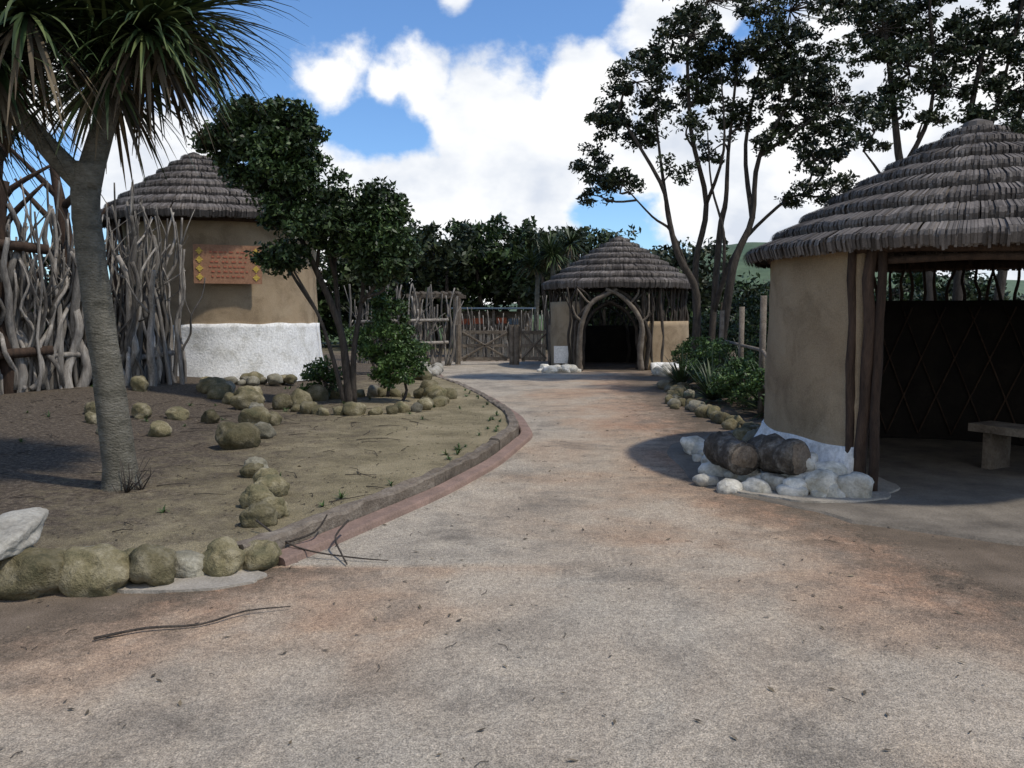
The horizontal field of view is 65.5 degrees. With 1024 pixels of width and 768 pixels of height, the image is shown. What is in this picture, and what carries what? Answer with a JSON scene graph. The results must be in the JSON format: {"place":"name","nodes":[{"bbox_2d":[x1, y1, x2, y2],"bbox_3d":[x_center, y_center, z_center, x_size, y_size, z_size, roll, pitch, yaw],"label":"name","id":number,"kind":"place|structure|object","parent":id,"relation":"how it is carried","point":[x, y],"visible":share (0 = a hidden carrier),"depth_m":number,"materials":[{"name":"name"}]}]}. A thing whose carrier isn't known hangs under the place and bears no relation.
{"place":"outdoors","nodes":[
{"label":"outdoors","id":0,"kind":"place"},
{"bbox_2d":[32,257,117,330],"bbox_3d":[-11.810,-1.102,14.297,8.837,2.764,2.507,-2,6,-26],"label":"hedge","id":1,"kind":"object","parent":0,"point":[47,260],"depth_m":15.45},
{"bbox_2d":[451,307,535,356],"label":"gate","id":2,"kind":"structure","parent":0,"point":[494,315],"depth_m":31.65,"materials":[{"name":"brown wood"}]},
{"bbox_2d":[0,361,1023,767],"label":"gravel path","id":3,"kind":"structure","parent":0,"point":[730,611],"depth_m":3.87,"materials":[{"name":"beige gravel"}]},
{"bbox_2d":[455,325,513,364],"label":"timber gate","id":4,"kind":"structure","parent":3,"relation":"on","point":[488,345],"depth_m":25.66,"materials":[{"name":"wood"}]},
{"bbox_2d":[0,383,1023,767],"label":"leaf litter","id":5,"kind":"object","parent":3,"relation":"on","point":[338,499],"visible":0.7,"depth_m":6.29,"materials":[{"name":"brown plant"}]},
{"bbox_2d":[514,325,550,364],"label":"timber gate","id":6,"kind":"structure","parent":3,"relation":"on","point":[531,345],"depth_m":25.56,"materials":[{"name":"wood"}]},
{"bbox_2d":[554,346,567,364],"bbox_3d":[1.453,-0.758,23.241,0.450,0.700,0.100,1,5,8],"label":"notice board","id":7,"kind":"object","parent":3,"relation":"on","point":[561,355],"visible":0.75,"depth_m":23.19,"materials":[{"name":"white"}]},
{"bbox_2d":[541,236,690,371],"bbox_3d":[3.364,-2.548,24.672,4.914,4.060,5.245,0,5,0],"label":"clay hut","id":8,"kind":"object","parent":3,"relation":"on","point":[620,267],"visible":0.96,"depth_m":23.34,"materials":[{"name":"thatch"},{"name":"clay plaster"},{"name":"weathered timber"}]},
{"bbox_2d":[0,319,1023,635],"bbox_3d":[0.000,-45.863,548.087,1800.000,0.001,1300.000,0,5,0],"label":"ground","id":9,"kind":"structure","parent":0,"point":[998,563],"depth_m":5.25,"materials":[{"name":"brown soil"}]},
{"bbox_2d":[0,536,281,600],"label":"boulder edging","id":10,"kind":"object","parent":9,"relation":"on","point":[97,570],"visible":0.86,"depth_m":4.62,"materials":[{"name":"beige stone"}]},
{"bbox_2d":[0,507,48,559],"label":"flat stone","id":11,"kind":"object","parent":10,"relation":"on","point":[20,530],"visible":1,"depth_m":4.69,"materials":[{"name":"white stone"}]},
{"bbox_2d":[116,569,266,593],"bbox_3d":[-2.051,1.186,4.846,1.119,0.040,0.520,0,5,0],"label":"concrete apron","id":12,"kind":"object","parent":9,"relation":"on","point":[205,582],"visible":0.3,"depth_m":4.69,"materials":[{"name":"grey concrete"}]},
{"bbox_2d":[0,354,507,553],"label":"garden bed","id":13,"kind":"object","parent":9,"relation":"on","point":[103,509],"visible":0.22,"depth_m":8.13,"materials":[{"name":"soil"}]},
{"bbox_2d":[0,104,50,222],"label":"bare tree","id":14,"kind":"object","parent":13,"relation":"on","point":[13,188],"visible":0.26,"depth_m":12.95,"materials":[{"name":"brown wood"}]},
{"bbox_2d":[11,141,112,383],"bbox_3d":[-7.873,-1.947,14.190,1.817,4.647,0.397,0,5,0],"label":"bare tree","id":15,"kind":"object","parent":13,"relation":"on","point":[64,204],"visible":0.3,"depth_m":13.99,"materials":[{"name":"brown wood"}]},
{"bbox_2d":[0,176,205,394],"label":"driftwood fence","id":16,"kind":"object","parent":13,"relation":"on","point":[35,355],"visible":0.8,"depth_m":13.33,"materials":[{"name":"grey wood"}]},
{"bbox_2d":[111,457,153,492],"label":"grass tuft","id":17,"kind":"object","parent":13,"relation":"on","point":[128,490],"visible":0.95,"depth_m":6.64,"materials":[{"name":"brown plant"}]},
{"bbox_2d":[0,0,308,491],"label":"cabbage tree","id":18,"kind":"object","parent":13,"relation":"on","point":[107,53],"visible":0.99,"depth_m":6.52,"materials":[{"name":"green plant"}]},
{"bbox_2d":[84,375,289,527],"bbox_3d":[-4.011,0.447,9.717,2.469,0.565,9.472,-2,5,-22],"label":"boulder edging","id":19,"kind":"object","parent":13,"relation":"on","point":[258,499],"visible":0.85,"depth_m":9.42,"materials":[{"name":"beige stone"}]},
{"bbox_2d":[101,152,325,382],"bbox_3d":[-6.450,-2.642,17.816,5.219,4.990,5.210,0,5,0],"label":"clay hut","id":20,"kind":"object","parent":13,"relation":"on","point":[270,324],"visible":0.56,"depth_m":16.06,"materials":[{"name":"beige paint"}]},
{"bbox_2d":[193,244,261,283],"bbox_3d":[-5.641,-2.374,15.819,1.280,0.760,0.061,-2,5,-23],"label":"carved sign","id":21,"kind":"object","parent":20,"relation":"attached to","point":[222,264],"visible":0.93,"depth_m":15.78,"materials":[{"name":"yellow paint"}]},
{"bbox_2d":[200,371,297,385],"bbox_3d":[-6.912,-0.100,15.944,4.834,0.316,2.067,1,5,12],"label":"boulder edging","id":22,"kind":"object","parent":13,"relation":"on","point":[254,378],"visible":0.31,"depth_m":15.85,"materials":[{"name":"beige stone"}]},
{"bbox_2d":[18,385,500,512],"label":"weeds","id":23,"kind":"object","parent":13,"relation":"on","point":[340,496],"visible":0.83,"depth_m":8.98,"materials":[{"name":"green plant"}]},
{"bbox_2d":[186,92,423,403],"bbox_3d":[-3.305,-2.147,13.029,3.777,5.050,1.873,0,5,0],"label":"broadleaf tree","id":24,"kind":"object","parent":13,"relation":"on","point":[364,232],"visible":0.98,"depth_m":12.67,"materials":[{"name":"green plant"}]},
{"bbox_2d":[296,287,429,400],"bbox_3d":[-2.567,-0.634,13.739,2.365,2.098,1.220,0,5,0],"label":"shrub","id":25,"kind":"object","parent":13,"relation":"on","point":[397,363],"visible":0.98,"depth_m":13.61,"materials":[{"name":"green plant"}]},
{"bbox_2d":[272,380,457,415],"bbox_3d":[-2.391,0.232,13.161,2.857,0.418,2.996,0,5,0],"label":"boulder edging","id":26,"kind":"object","parent":13,"relation":"on","point":[428,394],"visible":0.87,"depth_m":12.53,"materials":[{"name":"beige stone"}]},
{"bbox_2d":[344,323,434,368],"bbox_3d":[-3.003,-0.868,20.202,2.752,1.414,1.560,-3,6,-34],"label":"shrub","id":27,"kind":"object","parent":13,"relation":"on","point":[424,350],"visible":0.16,"depth_m":20.21,"materials":[{"name":"green plant"}]},
{"bbox_2d":[402,361,443,382],"bbox_3d":[-2.393,-0.308,19.478,1.283,0.400,4.217,0,5,0],"label":"boulder edging","id":28,"kind":"object","parent":13,"relation":"on","point":[436,369],"visible":0.33,"depth_m":19.28,"materials":[{"name":"stone"}]},
{"bbox_2d":[0,388,963,766],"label":"fallen twigs","id":29,"kind":"object","parent":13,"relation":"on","point":[114,634],"visible":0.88,"depth_m":5.42,"materials":[{"name":"brown wood"}]},
{"bbox_2d":[236,375,518,549],"bbox_3d":[-1.129,0.282,14.347,2.126,0.202,18.665,0,5,-2],"label":"timber edging","id":30,"kind":"object","parent":9,"relation":"on","point":[339,515],"visible":0.61,"depth_m":6.62,"materials":[{"name":"brown wood"}]},
{"bbox_2d":[343,283,463,365],"bbox_3d":[-3.124,-1.831,24.161,3.919,2.718,1.294,-2,5,-22],"label":"driftwood fence","id":31,"kind":"object","parent":9,"relation":"on","point":[427,323],"visible":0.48,"depth_m":24.70,"materials":[{"name":"wood"}]},
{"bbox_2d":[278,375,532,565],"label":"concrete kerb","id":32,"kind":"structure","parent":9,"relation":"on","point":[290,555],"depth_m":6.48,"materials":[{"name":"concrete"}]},
{"bbox_2d":[406,291,465,361],"bbox_3d":[-2.600,-2.000,27.731,1.900,2.400,2.000,0,5,0],"label":"timber pergola","id":33,"kind":"object","parent":9,"relation":"on","point":[420,295],"visible":0.49,"depth_m":26.88,"materials":[{"name":"wood"}]},
{"bbox_2d":[462,295,571,358],"bbox_3d":[0.491,-2.018,28.566,4.483,2.308,1.794,4,6,35],"label":"stick fence","id":34,"kind":"object","parent":9,"relation":"on","point":[484,354],"visible":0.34,"depth_m":29.11,"materials":[{"name":"brown wood"}]},
{"bbox_2d":[511,241,555,352],"bbox_3d":[1.059,-3.716,33.651,2.456,4.804,2.201,-3,6,-35],"label":"cabbage tree","id":35,"kind":"object","parent":9,"relation":"on","point":[530,263],"visible":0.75,"depth_m":33.57,"materials":[{"name":"green plant"}]},
{"bbox_2d":[530,227,571,318],"bbox_3d":[1.582,-3.903,32.923,2.120,5.302,2.663,0,5,0],"label":"cabbage tree","id":36,"kind":"object","parent":9,"relation":"on","point":[552,252],"visible":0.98,"depth_m":32.38,"materials":[{"name":"green plant"}]},
{"bbox_2d":[538,222,588,299],"bbox_3d":[1.994,-4.141,34.062,2.824,5.578,2.250,0,5,0],"label":"cabbage tree","id":37,"kind":"object","parent":9,"relation":"on","point":[569,242],"visible":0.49,"depth_m":33.66,"materials":[{"name":"green plant"}]},
{"bbox_2d":[537,363,687,375],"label":"whitewashed stones","id":38,"kind":"object","parent":9,"relation":"on","point":[565,368],"visible":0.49,"depth_m":22.05,"materials":[{"name":"white stone"}]},
{"bbox_2d":[316,211,1023,349],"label":"background trees","id":39,"kind":"object","parent":9,"relation":"on","point":[499,258],"visible":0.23,"depth_m":38.10,"materials":[{"name":"green plant"}]},
{"bbox_2d":[649,346,700,388],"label":"flax bush","id":40,"kind":"object","parent":9,"relation":"on","point":[679,374],"visible":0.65,"depth_m":17.25,"materials":[{"name":"green plant"}]},
{"bbox_2d":[657,379,760,441],"bbox_3d":[3.190,0.334,13.867,0.963,0.293,8.570,0,5,3],"label":"boulder edging","id":41,"kind":"object","parent":9,"relation":"on","point":[742,429],"visible":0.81,"depth_m":12.46,"materials":[{"name":"beige stone"}]},
{"bbox_2d":[670,347,755,406],"bbox_3d":[3.672,-0.168,14.630,1.907,1.081,2.014,0,5,0],"label":"flax bush","id":42,"kind":"object","parent":9,"relation":"on","point":[709,395],"visible":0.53,"depth_m":14.67,"materials":[{"name":"green plant"}]},
{"bbox_2d":[670,336,764,409],"bbox_3d":[4.161,-0.242,14.584,1.706,1.224,8.651,0,5,4],"label":"shrub","id":43,"kind":"object","parent":9,"relation":"on","point":[727,378],"visible":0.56,"depth_m":13.76,"materials":[{"name":"green plant"}]},
{"bbox_2d":[568,0,876,381],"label":"tall coastal tree","id":44,"kind":"object","parent":9,"relation":"on","point":[777,71],"visible":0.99,"depth_m":18.53,"materials":[{"name":"green plant"}]},
{"bbox_2d":[685,283,769,363],"bbox_3d":[6.183,-1.117,17.387,3.429,2.448,7.515,0,5,0],"label":"shrub","id":45,"kind":"object","parent":9,"relation":"on","point":[752,310],"visible":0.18,"depth_m":19.53,"materials":[{"name":"green plant"}]},
{"bbox_2d":[692,347,765,395],"bbox_3d":[4.616,-0.260,15.984,2.420,1.193,2.282,-3,6,-33],"label":"flax bush","id":46,"kind":"object","parent":9,"relation":"on","point":[731,359],"visible":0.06,"depth_m":15.81,"materials":[{"name":"green plant"}]},
{"bbox_2d":[721,360,763,420],"bbox_3d":[4.102,0.078,12.677,1.794,0.952,1.876,0,5,0],"label":"flax bush","id":47,"kind":"object","parent":9,"relation":"on","point":[751,404],"visible":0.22,"depth_m":12.62,"materials":[{"name":"green plant"}]},
{"bbox_2d":[719,295,766,417],"bbox_3d":[4.112,-0.564,14.049,0.175,1.900,7.078,1,5,9],"label":"post and rail fence","id":48,"kind":"object","parent":9,"relation":"on","point":[741,345],"visible":0.37,"depth_m":12.44,"materials":[{"name":"brown wood"}]},
{"bbox_2d":[680,436,873,498],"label":"whitewashed stones","id":49,"kind":"object","parent":9,"relation":"on","point":[829,478],"visible":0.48,"depth_m":7.07,"materials":[{"name":"white stone"}]},
{"bbox_2d":[703,431,760,475],"bbox_3d":[2.077,0.649,7.585,0.339,0.363,0.602,-1,5,-10],"label":"cut log","id":50,"kind":"object","parent":49,"relation":"on","point":[730,452],"visible":1,"depth_m":7.33,"materials":[{"name":"brown wood"}]},
{"bbox_2d":[747,433,810,474],"bbox_3d":[2.455,0.649,7.348,0.374,0.368,0.543,-2,5,-23],"label":"cut log","id":51,"kind":"object","parent":49,"relation":"on","point":[778,454],"visible":0.96,"depth_m":7.14,"materials":[{"name":"brown wood"}]},
{"bbox_2d":[716,473,899,502],"bbox_3d":[2.715,0.944,7.554,1.748,0.055,1.707,0,5,0],"label":"plaster apron","id":52,"kind":"object","parent":9,"relation":"on","point":[886,488],"visible":0.3,"depth_m":6.89,"materials":[{"name":"concrete"}]},
{"bbox_2d":[667,119,1023,545],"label":"clay hut","id":53,"kind":"object","parent":9,"relation":"on","point":[901,394],"visible":0.96,"depth_m":7.59,"materials":[{"name":"beige paint"}]},
{"bbox_2d":[968,421,1023,469],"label":"wooden bench","id":54,"kind":"object","parent":53,"relation":"on","point":[996,445],"visible":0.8,"depth_m":8.19,"materials":[{"name":"wood"}]},
{"bbox_2d":[801,0,1023,300],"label":"tall coastal tree","id":55,"kind":"object","parent":9,"relation":"on","point":[890,20],"visible":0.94,"depth_m":14.91,"materials":[{"name":"green plant"}]},
{"bbox_2d":[3,0,1023,304],"label":"sky","id":56,"kind":"structure","parent":0,"point":[474,109],"materials":[{"name":"blue"}]},
{"bbox_2d":[342,242,1023,318],"bbox_3d":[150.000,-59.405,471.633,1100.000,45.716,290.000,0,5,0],"label":"hill","id":57,"kind":"structure","parent":0,"point":[742,267],"depth_m":381.06,"materials":[{"name":"green plant"}]}
]}

